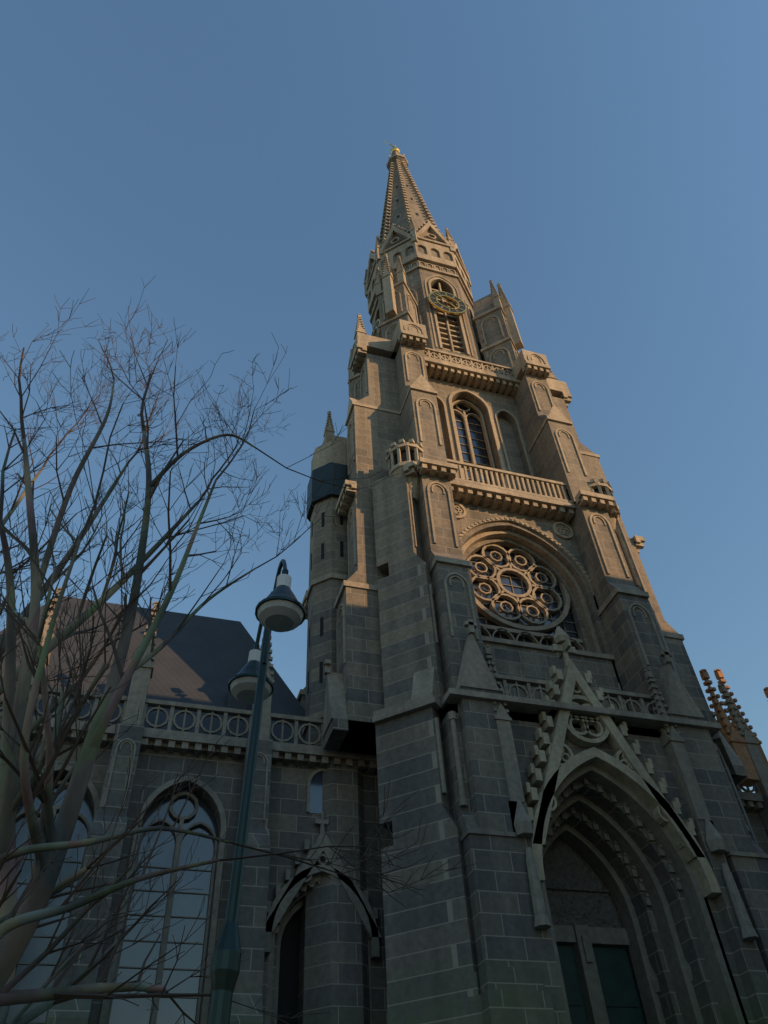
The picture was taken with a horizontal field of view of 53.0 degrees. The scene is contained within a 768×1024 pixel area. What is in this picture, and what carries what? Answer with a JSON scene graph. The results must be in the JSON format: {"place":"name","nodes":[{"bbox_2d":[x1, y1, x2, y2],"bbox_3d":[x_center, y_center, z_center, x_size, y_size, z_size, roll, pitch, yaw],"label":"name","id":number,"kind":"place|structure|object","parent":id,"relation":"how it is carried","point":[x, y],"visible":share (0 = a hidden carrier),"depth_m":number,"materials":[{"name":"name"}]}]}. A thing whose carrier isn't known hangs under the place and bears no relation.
{"place":"outdoors","nodes":[
{"label":"outdoors","id":0,"kind":"place"},
{"bbox_2d":[0,461,199,706],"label":"tree","id":1,"kind":"object","parent":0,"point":[113,590],"visible":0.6,"depth_m":15.77,"materials":[{"name":"brown plant"}]},
{"bbox_2d":[0,345,290,717],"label":"twigs","id":2,"kind":"object","parent":1,"relation":"on","point":[101,498],"visible":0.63,"depth_m":18.61,"materials":[{"name":"brown"}]},
{"bbox_2d":[0,0,767,792],"label":"sky","id":3,"kind":"structure","parent":0,"point":[603,164],"materials":[{"name":"blue"}]},
{"label":"ground","id":4,"kind":"structure","parent":0,"visible":0},
{"bbox_2d":[207,559,305,1023],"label":"street lamp","id":5,"kind":"object","parent":4,"relation":"on","point":[225,966],"depth_m":8.05,"materials":[{"name":"metal"}]},
{"bbox_2d":[248,574,291,661],"bbox_3d":[-1.412,1.361,9.420,0.177,0.187,1.702,12,-48,-15],"label":"street lamp collar","id":6,"kind":"object","parent":5,"relation":"on","point":[282,579],"visible":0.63,"depth_m":8.93,"materials":[{"name":"grey"}]},
{"bbox_2d":[0,153,767,1023],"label":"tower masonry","id":7,"kind":"object","parent":4,"relation":"on","point":[466,945],"visible":0.67,"depth_m":23.76,"materials":[{"name":"grey stone"}]},
{"bbox_2d":[0,596,305,743],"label":"chapel roofs","id":8,"kind":"structure","parent":7,"relation":"attached to","point":[201,660],"depth_m":30.62,"materials":[{"name":"stone"}]},
{"bbox_2d":[6,405,578,1023],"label":"windows","id":9,"kind":"structure","parent":7,"relation":"in","point":[136,955],"depth_m":21.73,"materials":[{"name":"glass"}]},
{"bbox_2d":[306,462,348,522],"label":"turret roof","id":10,"kind":"structure","parent":7,"relation":"on","point":[325,472],"depth_m":35.59,"materials":[{"name":"black metal"}]},
{"bbox_2d":[0,149,767,1023],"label":"stone trim","id":11,"kind":"structure","parent":7,"relation":"attached to","point":[476,671],"depth_m":25.37,"materials":[{"name":"beige stone"}]},
{"bbox_2d":[372,292,464,336],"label":"clock faces","id":12,"kind":"object","parent":7,"relation":"attached to","point":[447,309],"visible":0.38,"depth_m":49.80,"materials":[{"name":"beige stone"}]},
{"bbox_2d":[371,140,466,337],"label":"ornaments","id":13,"kind":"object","parent":7,"relation":"attached to","point":[437,296],"visible":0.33,"depth_m":50.01},
{"bbox_2d":[277,185,606,1023],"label":"dark openings","id":14,"kind":"object","parent":7,"relation":"in","point":[289,973],"visible":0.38,"depth_m":22.22,"materials":[{"name":"black"}]},
{"bbox_2d":[543,838,622,927],"bbox_3d":[5.683,11.446,23.701,3.100,2.885,0.080,10,-48,-14],"label":"tympanum","id":15,"kind":"object","parent":7,"relation":"attached to","point":[577,891],"visible":0.56,"depth_m":23.63,"materials":[{"name":"grey stone"}]},
{"bbox_2d":[557,944,644,1023],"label":"portal doors","id":16,"kind":"structure","parent":7,"relation":"attached to","point":[619,990],"depth_m":21.90,"materials":[{"name":"wood"}]},
{"bbox_2d":[522,626,721,897],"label":"portal gable","id":17,"kind":"structure","parent":7,"relation":"attached to","point":[558,760],"depth_m":23.39,"materials":[{"name":"stone"}]},
{"bbox_2d":[699,669,767,786],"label":"pinnacles","id":18,"kind":"object","parent":7,"relation":"attached to","point":[736,741],"visible":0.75,"depth_m":31.41,"materials":[{"name":"beige stone"}]},
{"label":"church steps","id":19,"kind":"object","parent":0,"visible":0},
{"bbox_2d":[0,379,256,1023],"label":"plane tree limbs","id":20,"kind":"object","parent":19,"relation":"on","point":[18,929],"visible":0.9,"depth_m":7.81,"materials":[{"name":"brown plant"}]},
{"bbox_2d":[0,275,476,1023],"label":"tree branches","id":21,"kind":"object","parent":20,"relation":"attached to","point":[78,701],"visible":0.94,"depth_m":8.40,"materials":[{"name":"brown"}]}
]}

